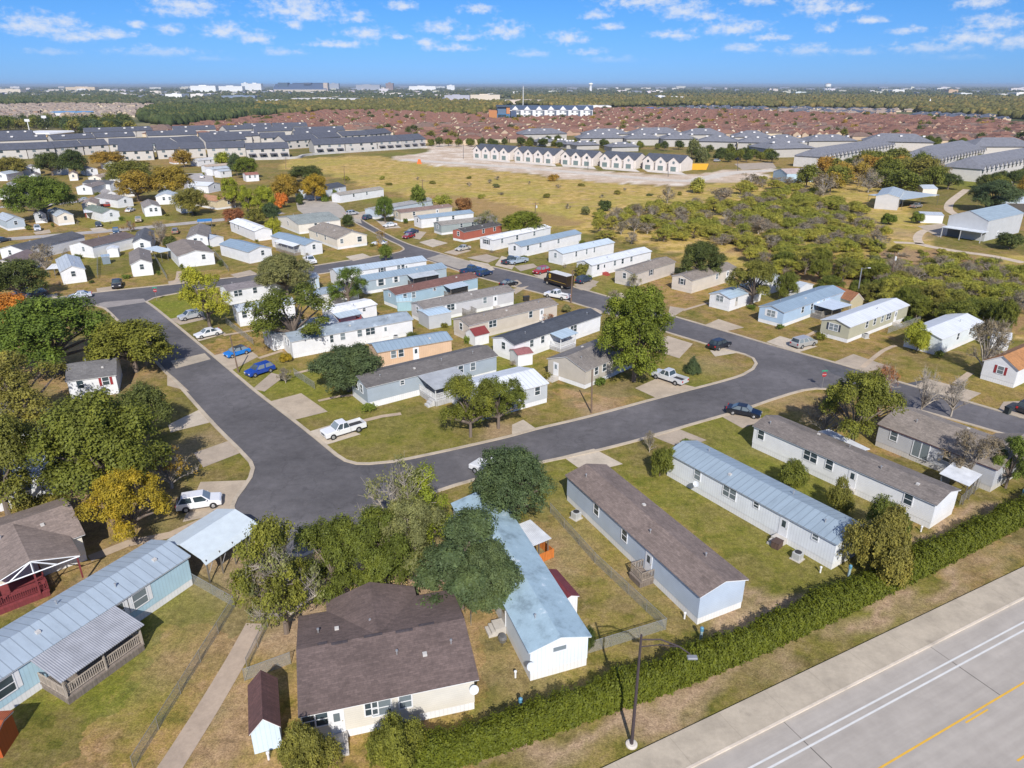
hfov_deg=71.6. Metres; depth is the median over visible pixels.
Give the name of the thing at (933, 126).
suburban house
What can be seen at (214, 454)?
driveway
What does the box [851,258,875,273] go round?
scrub bush
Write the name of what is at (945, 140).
suburban house
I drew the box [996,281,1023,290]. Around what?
scrub bush
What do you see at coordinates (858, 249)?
scrub bush
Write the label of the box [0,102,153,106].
tan roofed house mass
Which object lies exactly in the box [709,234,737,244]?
scrub bush
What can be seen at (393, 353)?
window
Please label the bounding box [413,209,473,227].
mobile home
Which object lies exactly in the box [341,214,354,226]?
tree
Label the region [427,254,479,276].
pavement
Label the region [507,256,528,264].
pickup truck
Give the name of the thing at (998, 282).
scrub bush
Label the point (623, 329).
tree
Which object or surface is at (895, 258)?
utility pole
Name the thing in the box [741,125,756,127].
suburban house
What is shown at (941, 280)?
scrub bush
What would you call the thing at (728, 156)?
street tree
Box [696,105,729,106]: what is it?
dark roofed house mass
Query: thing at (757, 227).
scrub bush
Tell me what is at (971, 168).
townhouse row
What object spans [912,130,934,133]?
suburban house
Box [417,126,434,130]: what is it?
suburban house
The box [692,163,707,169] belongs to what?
storage container
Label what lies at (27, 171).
mobile home
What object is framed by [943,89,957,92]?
distant building
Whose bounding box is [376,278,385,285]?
window
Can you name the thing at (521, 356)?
storage shed
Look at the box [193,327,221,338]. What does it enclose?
parked car
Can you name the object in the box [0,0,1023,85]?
sky
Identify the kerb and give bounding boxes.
[52,212,404,297]
[84,305,1002,556]
[145,259,757,464]
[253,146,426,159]
[358,216,1023,418]
[686,596,1023,767]
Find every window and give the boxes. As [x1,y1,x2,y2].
[0,670,22,700]
[23,481,34,490]
[70,271,75,276]
[75,380,84,389]
[98,376,112,385]
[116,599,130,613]
[127,584,152,612]
[233,290,242,296]
[241,311,247,318]
[252,287,257,293]
[300,712,329,728]
[329,335,333,342]
[340,333,345,340]
[357,329,362,337]
[363,702,378,716]
[365,327,375,335]
[371,699,392,717]
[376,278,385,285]
[390,350,396,358]
[392,276,399,282]
[398,349,403,357]
[398,695,412,709]
[445,303,455,310]
[458,365,463,372]
[459,322,462,330]
[470,362,475,370]
[483,239,489,244]
[489,320,496,327]
[501,341,505,349]
[530,339,533,347]
[534,386,540,395]
[552,643,567,653]
[570,325,576,330]
[593,503,598,517]
[594,366,598,375]
[602,363,606,371]
[621,527,627,543]
[678,278,685,284]
[693,469,700,481]
[715,294,723,301]
[722,484,736,501]
[752,501,759,509]
[757,429,764,440]
[765,309,777,317]
[802,449,817,464]
[811,533,818,542]
[824,459,833,471]
[826,322,840,331]
[885,313,891,320]
[889,430,898,442]
[902,492,913,506]
[910,439,930,461]
[941,451,952,462]
[993,365,1007,375]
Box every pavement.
[96,299,144,307]
[171,353,209,367]
[296,199,361,222]
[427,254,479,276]
[603,567,1023,767]
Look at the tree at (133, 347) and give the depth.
111.12 m
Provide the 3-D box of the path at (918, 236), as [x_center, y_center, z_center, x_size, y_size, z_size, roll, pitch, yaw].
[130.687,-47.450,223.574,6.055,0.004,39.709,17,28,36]
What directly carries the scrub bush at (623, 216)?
on the ground
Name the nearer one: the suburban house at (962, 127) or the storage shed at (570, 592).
the storage shed at (570, 592)
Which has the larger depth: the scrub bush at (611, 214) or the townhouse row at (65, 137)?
the townhouse row at (65, 137)
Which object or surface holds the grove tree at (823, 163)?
on the ground
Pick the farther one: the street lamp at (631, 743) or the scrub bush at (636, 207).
the scrub bush at (636, 207)
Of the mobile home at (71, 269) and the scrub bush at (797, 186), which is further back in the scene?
the scrub bush at (797, 186)
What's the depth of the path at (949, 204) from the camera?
284.75 m
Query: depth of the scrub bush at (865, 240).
201.68 m
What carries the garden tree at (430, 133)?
on the ground
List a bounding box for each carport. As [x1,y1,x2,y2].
[47,264,57,276]
[143,246,170,261]
[168,509,255,582]
[197,218,211,224]
[814,299,850,315]
[867,190,938,208]
[939,462,981,504]
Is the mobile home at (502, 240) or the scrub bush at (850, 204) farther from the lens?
the scrub bush at (850, 204)
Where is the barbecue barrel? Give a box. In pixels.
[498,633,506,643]
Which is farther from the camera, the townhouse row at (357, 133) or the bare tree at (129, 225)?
the townhouse row at (357, 133)
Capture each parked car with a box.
[0,237,10,242]
[24,288,48,298]
[33,224,41,230]
[69,290,91,298]
[95,221,101,226]
[112,227,119,233]
[125,207,135,211]
[171,227,178,233]
[175,489,221,512]
[177,308,203,320]
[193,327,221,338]
[223,344,250,357]
[244,360,275,377]
[345,210,358,214]
[361,214,372,219]
[382,222,396,227]
[402,232,414,238]
[404,228,418,233]
[455,244,470,250]
[475,268,492,276]
[499,279,517,285]
[532,265,549,274]
[575,274,591,283]
[707,337,731,350]
[726,402,761,418]
[789,335,817,348]
[1014,399,1023,412]
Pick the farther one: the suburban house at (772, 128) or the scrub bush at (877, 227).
the suburban house at (772, 128)
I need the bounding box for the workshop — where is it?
[874,186,903,209]
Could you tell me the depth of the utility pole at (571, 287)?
150.72 m
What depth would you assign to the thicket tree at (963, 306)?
134.31 m
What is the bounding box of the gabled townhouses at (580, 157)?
[560,149,602,165]
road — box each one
[0,174,192,207]
[7,212,283,240]
[45,220,1023,553]
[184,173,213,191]
[401,159,777,181]
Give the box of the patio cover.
[819,429,869,450]
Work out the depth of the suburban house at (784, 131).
647.53 m
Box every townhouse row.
[0,130,32,134]
[0,134,46,142]
[0,143,27,158]
[23,141,54,158]
[47,133,94,141]
[48,140,83,154]
[78,139,108,154]
[83,126,135,136]
[92,131,134,142]
[108,137,174,151]
[117,143,154,160]
[125,126,151,136]
[146,130,196,136]
[155,141,205,158]
[170,135,201,141]
[172,125,215,130]
[198,131,251,142]
[198,134,246,149]
[206,141,245,156]
[219,124,262,131]
[232,131,259,142]
[243,123,271,126]
[244,142,289,157]
[252,126,292,134]
[259,132,284,141]
[271,122,307,126]
[273,134,315,148]
[291,130,336,134]
[292,126,344,130]
[308,138,344,152]
[310,131,340,137]
[336,130,368,136]
[340,136,376,150]
[365,128,391,135]
[372,135,401,148]
[395,133,425,146]
[516,128,566,139]
[533,137,553,145]
[558,140,573,148]
[571,140,599,149]
[573,132,623,143]
[580,128,630,135]
[603,142,639,151]
[623,132,659,144]
[628,127,678,136]
[659,132,697,146]
[682,128,726,139]
[698,134,737,148]
[730,130,769,142]
[737,135,770,149]
[749,139,814,157]
[766,134,808,144]
[793,139,895,167]
[800,134,857,147]
[862,133,934,150]
[908,140,986,163]
[944,148,1023,181]
[966,137,1023,153]
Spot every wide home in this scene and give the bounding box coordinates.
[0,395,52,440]
[0,498,86,614]
[65,357,122,398]
[277,212,340,233]
[295,182,345,199]
[296,582,478,756]
[308,222,366,248]
[546,337,631,388]
[875,406,1023,491]
[980,343,1023,387]
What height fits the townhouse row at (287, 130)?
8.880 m
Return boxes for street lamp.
[626,634,697,749]
[857,267,870,292]
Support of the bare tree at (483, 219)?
on the ground
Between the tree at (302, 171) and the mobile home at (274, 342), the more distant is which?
the tree at (302, 171)
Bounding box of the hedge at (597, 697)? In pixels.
[385,493,1023,767]
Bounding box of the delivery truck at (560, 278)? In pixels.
[544,270,573,288]
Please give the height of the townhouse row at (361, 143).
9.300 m
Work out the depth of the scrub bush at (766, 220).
224.63 m
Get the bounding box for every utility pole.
[229,335,238,372]
[570,270,572,302]
[590,369,592,412]
[892,252,898,271]
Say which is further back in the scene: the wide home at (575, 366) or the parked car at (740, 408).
the wide home at (575, 366)
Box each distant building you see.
[0,89,25,92]
[33,130,73,136]
[53,111,93,115]
[65,87,98,90]
[165,93,188,97]
[190,85,218,91]
[190,93,209,96]
[218,86,244,90]
[221,95,260,98]
[241,82,249,89]
[248,83,263,90]
[291,98,359,99]
[329,83,339,88]
[356,84,380,89]
[386,82,393,89]
[409,86,435,89]
[444,94,469,99]
[447,85,454,89]
[470,94,499,99]
[505,99,539,103]
[593,105,610,107]
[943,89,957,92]
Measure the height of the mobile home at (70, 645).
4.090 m
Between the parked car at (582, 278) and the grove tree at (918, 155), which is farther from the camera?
the grove tree at (918, 155)
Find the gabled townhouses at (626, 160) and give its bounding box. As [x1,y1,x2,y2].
[599,151,644,168]
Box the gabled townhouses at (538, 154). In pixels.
[514,146,564,163]
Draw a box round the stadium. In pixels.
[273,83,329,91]
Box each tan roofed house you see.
[8,111,22,114]
[30,109,42,112]
[60,112,74,114]
[117,110,131,113]
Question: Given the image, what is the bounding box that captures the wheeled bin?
[1003,405,1012,414]
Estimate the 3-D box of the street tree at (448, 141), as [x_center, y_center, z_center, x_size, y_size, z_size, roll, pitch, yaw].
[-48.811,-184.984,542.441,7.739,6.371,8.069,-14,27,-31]
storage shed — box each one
[0,710,18,757]
[100,254,110,264]
[106,245,119,257]
[208,234,223,246]
[248,670,281,753]
[396,297,411,310]
[417,306,451,328]
[465,325,489,345]
[509,347,533,365]
[549,569,579,611]
[773,168,810,182]
[789,281,813,295]
[836,286,863,309]
[914,185,937,193]
[918,211,944,223]
[990,331,1011,350]
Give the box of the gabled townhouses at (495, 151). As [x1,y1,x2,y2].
[472,143,519,159]
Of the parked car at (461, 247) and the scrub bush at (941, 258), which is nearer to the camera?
the scrub bush at (941, 258)
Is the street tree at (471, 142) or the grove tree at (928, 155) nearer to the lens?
the grove tree at (928, 155)
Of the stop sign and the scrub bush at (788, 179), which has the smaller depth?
the stop sign
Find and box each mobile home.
[0,170,23,180]
[0,212,25,230]
[0,231,84,258]
[0,249,40,275]
[0,451,63,511]
[0,539,192,710]
[23,166,31,175]
[28,164,40,173]
[29,172,40,176]
[33,209,48,223]
[47,207,74,225]
[53,167,68,174]
[55,254,86,283]
[68,170,78,180]
[69,231,134,257]
[76,181,105,194]
[80,166,97,175]
[81,197,99,211]
[82,180,116,190]
[84,204,119,221]
[88,173,107,179]
[95,193,133,207]
[100,188,115,194]
[118,187,134,196]
[129,247,153,276]
[132,228,155,252]
[140,199,161,216]
[155,190,176,204]
[166,239,214,267]
[168,156,186,163]
[176,204,193,212]
[186,223,211,245]
[187,181,220,192]
[191,157,218,165]
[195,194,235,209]
[201,163,226,172]
[206,166,229,175]
[214,169,231,177]
[218,276,280,304]
[219,239,271,263]
[229,218,271,240]
[231,297,294,326]
[242,172,258,181]
[263,314,337,350]
[271,232,322,255]
[281,311,412,357]
[304,284,358,307]
[306,272,319,288]
[322,298,377,322]
[329,255,426,283]
[331,186,383,202]
[352,345,497,407]
[356,262,446,293]
[365,197,432,218]
[367,331,452,366]
[383,272,478,308]
[393,204,452,221]
[411,284,514,320]
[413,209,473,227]
[433,215,496,234]
[451,366,548,420]
[451,492,591,680]
[452,297,557,338]
[453,221,501,241]
[479,224,550,249]
[491,308,601,359]
[508,229,581,255]
[548,238,614,264]
[565,464,748,623]
[576,247,651,276]
[614,256,675,285]
[667,440,867,568]
[671,262,735,292]
[709,283,760,310]
[752,415,961,528]
[755,273,778,294]
[758,285,845,325]
[820,298,909,342]
[903,313,983,354]
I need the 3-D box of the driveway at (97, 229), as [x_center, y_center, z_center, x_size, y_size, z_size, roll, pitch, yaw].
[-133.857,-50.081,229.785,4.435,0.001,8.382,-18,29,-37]
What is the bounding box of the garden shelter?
[519,520,553,561]
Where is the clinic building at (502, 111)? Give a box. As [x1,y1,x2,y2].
[488,105,516,117]
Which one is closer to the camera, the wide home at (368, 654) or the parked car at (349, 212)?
the wide home at (368, 654)
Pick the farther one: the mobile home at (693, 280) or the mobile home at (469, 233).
the mobile home at (469, 233)
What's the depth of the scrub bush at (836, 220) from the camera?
227.23 m
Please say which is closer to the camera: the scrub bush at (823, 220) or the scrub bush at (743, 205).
the scrub bush at (823, 220)
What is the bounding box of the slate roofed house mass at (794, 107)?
[777,106,867,109]
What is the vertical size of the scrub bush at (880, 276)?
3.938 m
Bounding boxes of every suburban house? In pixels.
[150,124,171,127]
[153,127,171,130]
[307,124,323,126]
[329,122,344,125]
[343,126,356,130]
[356,126,375,129]
[395,132,412,134]
[397,128,414,131]
[413,129,433,132]
[416,123,431,126]
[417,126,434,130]
[423,135,435,142]
[435,132,456,136]
[437,135,456,142]
[452,123,471,128]
[457,126,474,131]
[458,129,478,135]
[458,134,479,138]
[459,132,482,136]
[460,136,480,144]
[479,129,500,132]
[483,132,505,137]
[483,134,506,142]
[500,129,519,133]
[505,132,518,137]
[507,135,527,142]
[527,123,545,126]
[550,125,567,128]
[560,127,577,130]
[562,128,581,135]
[575,126,590,128]
[582,127,594,131]
[585,123,602,125]
[593,126,609,128]
[620,127,635,131]
[653,123,668,125]
[671,125,688,127]
[676,127,690,131]
[683,124,697,127]
[719,129,735,136]
[726,128,741,131]
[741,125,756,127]
[742,127,760,131]
[761,127,780,130]
[761,129,781,135]
[778,129,793,133]
[782,127,803,130]
[783,130,808,137]
[804,127,823,130]
[808,130,828,135]
[811,122,826,124]
[829,130,848,135]
[845,132,872,139]
[847,127,862,129]
[849,130,870,132]
[870,124,887,126]
[871,130,891,132]
[880,127,896,129]
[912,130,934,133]
[913,132,929,135]
[917,128,936,130]
[918,124,936,128]
[926,133,949,137]
[926,136,949,143]
[931,121,945,125]
[933,130,953,132]
[934,126,957,129]
[936,124,953,127]
[947,133,969,136]
[950,136,974,140]
[952,131,971,133]
[954,130,972,132]
[955,124,970,126]
[956,126,975,129]
[968,133,988,137]
[972,129,991,131]
[973,131,991,133]
[976,126,992,129]
[988,133,1008,136]
[990,123,1010,126]
[992,129,1015,133]
[992,131,1013,134]
[993,135,1021,139]
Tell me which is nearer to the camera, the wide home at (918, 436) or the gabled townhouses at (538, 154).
the wide home at (918, 436)
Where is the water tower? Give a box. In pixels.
[824,83,830,90]
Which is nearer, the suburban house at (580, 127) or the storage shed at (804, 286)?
the storage shed at (804, 286)
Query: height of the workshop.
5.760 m
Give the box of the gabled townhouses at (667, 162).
[643,153,692,171]
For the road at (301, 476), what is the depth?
99.64 m
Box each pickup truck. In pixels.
[100,202,110,206]
[111,278,122,288]
[134,216,141,222]
[303,255,316,263]
[320,417,366,439]
[459,264,481,272]
[469,457,492,473]
[501,255,513,264]
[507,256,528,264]
[544,289,570,300]
[651,367,688,385]
[909,202,922,207]
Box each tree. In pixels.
[0,115,16,130]
[0,155,27,171]
[0,174,80,213]
[0,257,51,294]
[0,292,29,319]
[0,293,115,374]
[0,350,70,427]
[0,407,44,515]
[12,119,26,129]
[16,113,26,126]
[19,386,174,506]
[26,116,44,127]
[28,243,58,270]
[31,151,62,175]
[33,118,50,129]
[39,115,49,127]
[49,116,57,127]
[53,115,62,128]
[56,147,88,173]
[57,116,69,127]
[62,122,69,129]
[65,118,80,132]
[70,113,82,119]
[72,466,172,544]
[76,122,89,132]
[78,117,87,122]
[82,317,180,372]
[88,150,125,163]
[91,118,102,127]
[99,159,153,180]
[106,120,116,126]
[111,116,123,126]
[113,170,160,201]
[113,378,175,437]
[121,220,135,231]
[122,114,134,123]
[122,120,136,126]
[140,444,203,488]
[147,220,167,245]
[149,165,196,191]
[168,187,210,214]
[171,147,192,166]
[177,265,233,326]
[213,151,229,163]
[217,177,245,207]
[224,511,311,634]
[226,152,241,175]
[231,156,257,171]
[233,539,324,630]
[237,188,255,210]
[240,280,335,337]
[243,206,265,222]
[251,185,276,208]
[253,251,314,295]
[261,201,280,218]
[269,173,301,202]
[277,367,291,382]
[286,165,322,178]
[289,508,382,607]
[300,173,327,200]
[305,342,384,392]
[326,266,368,301]
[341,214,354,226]
[348,503,421,584]
[353,453,436,570]
[372,487,447,581]
[374,195,393,222]
[375,229,388,248]
[378,242,393,260]
[387,459,452,559]
[405,126,412,132]
[409,184,426,204]
[409,504,520,614]
[424,130,436,136]
[427,139,434,145]
[434,136,443,146]
[437,371,497,437]
[440,538,524,613]
[443,138,452,145]
[447,130,459,136]
[453,138,462,144]
[468,139,474,145]
[468,443,557,522]
[473,210,499,223]
[473,375,528,428]
[479,137,484,143]
[490,140,499,144]
[501,138,507,144]
[501,210,546,230]
[517,137,524,145]
[525,140,533,146]
[537,138,547,145]
[555,142,562,147]
[593,282,675,381]
[604,289,619,309]
[627,273,640,286]
[636,142,641,150]
[644,430,656,451]
[660,140,668,150]
[675,140,684,149]
[678,238,727,274]
[686,137,698,157]
[692,148,701,156]
[696,146,707,162]
[705,144,713,151]
[713,151,724,158]
[716,147,726,158]
[724,152,735,161]
[724,258,777,304]
[735,149,744,160]
[743,151,751,161]
[748,148,755,158]
[755,152,766,160]
[765,150,780,162]
[769,251,797,268]
[773,257,803,274]
[774,270,800,297]
[794,252,819,274]
[795,163,819,187]
[799,395,852,429]
[805,172,838,194]
[806,258,832,279]
[809,247,835,267]
[813,274,846,287]
[816,156,835,172]
[818,171,848,192]
[818,367,908,442]
[823,164,853,187]
[824,161,860,179]
[830,157,848,165]
[833,257,858,280]
[836,503,915,589]
[837,258,859,271]
[839,127,849,135]
[845,157,854,164]
[848,155,866,181]
[848,278,870,292]
[850,161,870,184]
[855,148,876,162]
[855,168,887,192]
[855,282,883,301]
[859,153,878,169]
[860,262,891,278]
[868,156,894,168]
[868,290,893,301]
[869,168,897,187]
[870,152,893,157]
[871,152,894,171]
[871,276,892,298]
[874,362,901,426]
[877,277,903,298]
[879,157,905,175]
[883,169,927,190]
[887,145,911,158]
[887,269,913,277]
[891,276,903,286]
[894,286,920,306]
[897,155,922,173]
[905,293,934,317]
[907,281,938,295]
[908,284,926,306]
[910,153,940,175]
[911,152,931,170]
[912,150,933,159]
[914,367,944,409]
[919,284,946,312]
[921,163,949,183]
[921,165,945,184]
[927,292,941,309]
[931,138,938,144]
[931,296,958,309]
[931,300,980,318]
[937,173,964,189]
[937,375,974,416]
[937,427,1005,469]
[939,159,952,172]
[942,288,972,304]
[959,298,981,316]
[965,319,1014,375]
[967,178,1023,206]
[971,301,983,319]
[975,173,991,184]
[975,299,1004,321]
[976,132,986,136]
[987,175,1005,181]
[989,172,1003,178]
[992,435,1023,488]
[995,170,1008,177]
[995,298,1020,329]
[1003,169,1023,185]
[1004,176,1012,184]
[1015,129,1023,137]
[1016,177,1023,192]
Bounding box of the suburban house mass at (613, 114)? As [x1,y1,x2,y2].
[192,106,1017,125]
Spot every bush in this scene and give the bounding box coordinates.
[7,491,71,513]
[161,235,176,246]
[222,208,244,220]
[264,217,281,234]
[274,191,288,208]
[276,717,343,767]
[279,353,292,361]
[295,192,303,204]
[363,709,428,767]
[432,193,453,204]
[455,197,473,209]
[548,174,559,180]
[562,303,570,311]
[575,262,588,274]
[581,206,589,214]
[586,623,596,651]
[591,218,606,230]
[592,209,606,215]
[593,213,605,221]
[595,230,617,238]
[598,200,611,209]
[603,212,620,225]
[606,216,617,227]
[608,207,622,215]
[611,222,629,234]
[618,212,631,221]
[624,210,636,219]
[625,215,642,231]
[625,232,638,243]
[626,203,644,209]
[632,203,645,211]
[634,210,646,215]
[638,223,655,233]
[640,214,658,229]
[645,199,661,209]
[646,201,666,213]
[646,205,658,214]
[650,446,675,476]
[651,227,671,241]
[653,212,674,219]
[656,211,675,218]
[657,184,676,202]
[657,219,673,227]
[661,223,677,235]
[666,203,683,213]
[672,206,688,214]
[672,230,692,239]
[673,213,688,222]
[675,219,689,230]
[681,200,701,212]
[682,223,703,237]
[687,217,700,223]
[688,177,705,192]
[688,211,704,218]
[694,218,714,227]
[695,215,720,224]
[696,203,708,209]
[699,224,724,235]
[700,209,718,216]
[703,228,722,237]
[706,187,733,198]
[707,198,719,210]
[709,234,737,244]
[715,203,731,212]
[716,219,733,226]
[716,231,739,242]
[717,199,736,208]
[721,209,734,219]
[722,225,732,232]
[728,200,746,205]
[729,213,746,221]
[729,231,754,244]
[731,206,743,211]
[731,211,753,222]
[732,203,750,208]
[733,182,748,193]
[733,221,743,227]
[733,223,750,234]
[736,235,762,248]
[737,191,755,198]
[738,222,752,231]
[740,206,761,215]
[740,234,766,245]
[741,173,759,182]
[742,183,757,190]
[742,196,754,202]
[742,244,770,259]
[745,215,763,221]
[746,200,756,208]
[746,219,768,233]
[747,216,762,225]
[753,201,771,209]
[753,218,769,231]
[756,179,769,185]
[757,252,772,261]
[758,221,783,232]
[760,208,777,216]
[761,191,771,195]
[762,195,778,200]
[762,196,781,201]
[763,228,782,235]
[763,234,782,248]
[764,212,782,222]
[766,200,786,205]
[766,232,785,240]
[767,179,784,187]
[767,205,784,210]
[768,192,786,198]
[768,208,784,214]
[770,230,795,242]
[770,245,794,252]
[771,214,787,227]
[772,188,790,195]
[776,205,798,213]
[776,241,797,249]
[777,236,803,244]
[777,458,810,488]
[780,185,791,190]
[781,176,793,182]
[781,221,796,229]
[782,211,791,217]
[783,198,800,205]
[783,217,804,226]
[784,228,807,240]
[786,179,805,183]
[786,201,798,209]
[786,228,801,236]
[789,182,804,190]
[789,190,801,196]
[789,192,805,203]
[790,211,805,216]
[790,249,811,259]
[794,197,816,204]
[794,222,814,229]
[794,245,814,251]
[795,200,815,207]
[796,206,816,214]
[802,211,823,220]
[803,228,821,240]
[804,187,819,192]
[806,195,820,202]
[806,218,815,224]
[807,243,830,251]
[812,234,833,244]
[812,245,831,250]
[813,216,827,224]
[814,190,830,196]
[814,201,827,209]
[814,223,833,238]
[815,207,828,212]
[816,197,834,206]
[818,213,833,226]
[823,200,840,209]
[825,221,850,225]
[825,244,840,258]
[825,474,855,514]
[826,195,845,200]
[826,219,841,225]
[826,225,844,233]
[827,200,846,209]
[827,229,844,239]
[828,209,849,216]
[829,237,851,243]
[829,240,845,251]
[833,213,849,221]
[833,269,859,277]
[834,251,868,260]
[839,204,849,212]
[839,227,865,235]
[839,240,860,251]
[842,233,866,244]
[844,201,856,210]
[847,213,862,222]
[848,236,873,246]
[851,201,872,212]
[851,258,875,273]
[853,217,866,226]
[853,227,871,234]
[853,247,864,252]
[854,212,865,216]
[855,216,880,223]
[855,218,875,230]
[865,493,913,540]
[866,229,891,243]
[868,239,886,248]
[868,245,882,252]
[869,251,880,256]
[869,255,880,259]
[870,272,890,281]
[871,224,884,230]
[871,257,888,264]
[878,225,893,235]
[881,213,897,223]
[885,258,906,270]
[885,272,921,286]
[886,248,898,252]
[887,256,910,265]
[890,261,903,271]
[891,244,904,249]
[901,265,929,279]
[903,263,926,277]
[903,319,931,351]
[904,265,921,277]
[911,211,925,223]
[918,254,960,264]
[919,252,929,257]
[919,278,943,292]
[921,263,938,279]
[929,261,966,278]
[931,255,956,267]
[936,248,946,253]
[936,268,966,279]
[936,279,947,291]
[943,282,973,295]
[943,288,971,299]
[944,251,973,260]
[944,277,978,293]
[949,269,980,280]
[958,261,982,273]
[962,261,981,271]
[966,282,992,297]
[970,294,1004,302]
[971,257,1001,269]
[973,277,1005,285]
[978,261,1006,271]
[979,265,1004,281]
[982,283,1015,296]
[987,299,1010,322]
[989,257,1003,263]
[993,285,1023,302]
[995,231,1023,248]
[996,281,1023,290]
[999,290,1023,311]
[1000,264,1023,278]
[1001,268,1012,279]
[1002,272,1023,281]
[1005,276,1023,284]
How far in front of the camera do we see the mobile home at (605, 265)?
177.19 m
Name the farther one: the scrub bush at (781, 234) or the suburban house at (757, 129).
the suburban house at (757, 129)
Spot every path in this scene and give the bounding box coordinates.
[88,518,200,560]
[157,623,263,767]
[169,271,181,283]
[223,330,252,335]
[257,350,282,358]
[318,394,352,401]
[363,412,400,421]
[683,302,708,310]
[860,345,896,367]
[893,241,1023,262]
[913,229,927,243]
[944,189,968,214]
[953,372,973,384]
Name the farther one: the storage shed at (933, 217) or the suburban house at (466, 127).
the suburban house at (466, 127)
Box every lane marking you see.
[748,621,1023,767]
[768,629,1023,767]
[878,682,1023,767]
[965,709,987,722]
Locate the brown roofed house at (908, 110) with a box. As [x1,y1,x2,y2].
[902,108,915,111]
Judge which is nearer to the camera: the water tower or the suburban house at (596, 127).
the suburban house at (596, 127)
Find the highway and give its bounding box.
[694,599,1023,767]
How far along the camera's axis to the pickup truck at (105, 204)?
270.99 m
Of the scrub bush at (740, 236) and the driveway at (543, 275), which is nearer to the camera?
the driveway at (543, 275)
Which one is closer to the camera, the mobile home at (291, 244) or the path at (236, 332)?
the path at (236, 332)
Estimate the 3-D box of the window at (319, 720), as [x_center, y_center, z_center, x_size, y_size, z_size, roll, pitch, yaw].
[-13.699,23.416,49.419,1.880,1.380,0.060,-6,24,-14]
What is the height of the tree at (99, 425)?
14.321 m
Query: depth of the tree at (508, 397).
93.87 m
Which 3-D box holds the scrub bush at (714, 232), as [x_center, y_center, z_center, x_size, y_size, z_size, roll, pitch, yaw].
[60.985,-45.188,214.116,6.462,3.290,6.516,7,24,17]
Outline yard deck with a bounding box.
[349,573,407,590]
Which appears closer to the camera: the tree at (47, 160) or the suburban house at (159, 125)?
the tree at (47, 160)
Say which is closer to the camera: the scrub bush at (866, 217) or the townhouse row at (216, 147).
the scrub bush at (866, 217)
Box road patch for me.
[824,365,854,378]
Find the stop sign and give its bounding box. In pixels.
[822,370,827,385]
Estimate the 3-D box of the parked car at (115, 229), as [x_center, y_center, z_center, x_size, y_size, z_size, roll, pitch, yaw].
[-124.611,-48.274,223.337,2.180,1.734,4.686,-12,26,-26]
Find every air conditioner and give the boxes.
[569,509,582,521]
[789,549,804,563]
[861,333,869,338]
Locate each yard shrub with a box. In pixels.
[121,274,131,278]
[360,402,378,412]
[406,331,418,336]
[463,335,469,343]
[542,370,552,378]
[594,377,605,385]
[746,304,755,309]
[776,324,784,328]
[814,331,827,339]
[903,316,916,321]
[931,350,944,357]
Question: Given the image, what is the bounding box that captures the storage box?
[771,537,783,549]
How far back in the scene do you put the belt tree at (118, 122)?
701.08 m
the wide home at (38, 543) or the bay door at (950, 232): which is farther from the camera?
the bay door at (950, 232)
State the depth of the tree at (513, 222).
213.37 m
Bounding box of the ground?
[0,86,1023,767]
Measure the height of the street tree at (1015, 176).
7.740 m
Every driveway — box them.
[34,230,50,233]
[42,293,57,297]
[90,227,106,231]
[96,286,115,291]
[167,376,187,390]
[168,410,208,431]
[172,315,205,324]
[183,480,245,521]
[194,441,238,466]
[197,331,225,340]
[215,351,258,369]
[231,270,256,277]
[254,373,279,390]
[272,393,327,418]
[306,425,359,443]
[347,253,369,260]
[352,211,364,218]
[376,220,400,228]
[410,231,425,239]
[420,239,445,246]
[444,249,469,254]
[467,254,498,262]
[470,260,494,270]
[473,157,509,162]
[495,256,513,268]
[512,420,534,433]
[514,264,536,270]
[514,286,527,293]
[515,161,555,165]
[534,272,548,277]
[562,164,594,168]
[565,449,621,466]
[574,280,598,289]
[574,282,596,289]
[601,167,638,171]
[636,378,692,396]
[644,169,685,174]
[652,429,704,445]
[656,336,691,357]
[669,306,684,314]
[706,319,743,330]
[710,348,737,355]
[723,414,760,427]
[735,162,775,169]
[767,336,816,351]
[835,354,889,371]
[916,380,980,400]
[918,224,946,236]
[999,401,1023,417]
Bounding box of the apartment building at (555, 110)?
[510,105,593,116]
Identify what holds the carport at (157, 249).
on the ground
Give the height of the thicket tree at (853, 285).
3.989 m
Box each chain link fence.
[130,573,234,767]
[153,253,166,278]
[225,318,253,344]
[242,652,290,680]
[245,621,267,669]
[293,368,314,388]
[550,503,666,652]
[887,316,920,333]
[959,479,980,504]
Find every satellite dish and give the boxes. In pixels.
[470,685,478,694]
[527,662,534,670]
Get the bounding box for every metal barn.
[940,203,1023,242]
[984,195,1023,215]
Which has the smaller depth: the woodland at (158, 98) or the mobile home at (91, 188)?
the mobile home at (91, 188)
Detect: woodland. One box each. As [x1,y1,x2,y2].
[0,86,1023,103]
[0,94,289,125]
[254,97,512,113]
[510,92,1023,118]
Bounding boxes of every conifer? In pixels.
[320,192,328,201]
[683,354,701,375]
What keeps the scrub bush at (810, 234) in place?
on the ground
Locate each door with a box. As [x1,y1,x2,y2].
[328,709,345,732]
[383,325,388,336]
[413,347,418,359]
[493,295,496,305]
[501,607,505,626]
[539,308,543,319]
[553,362,558,375]
[644,550,652,574]
[778,516,789,537]
[847,469,857,488]
[946,228,960,237]
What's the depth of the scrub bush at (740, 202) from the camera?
264.02 m
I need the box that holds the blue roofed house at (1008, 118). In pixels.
[998,116,1011,120]
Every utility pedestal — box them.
[518,697,522,705]
[699,626,703,640]
[847,564,851,576]

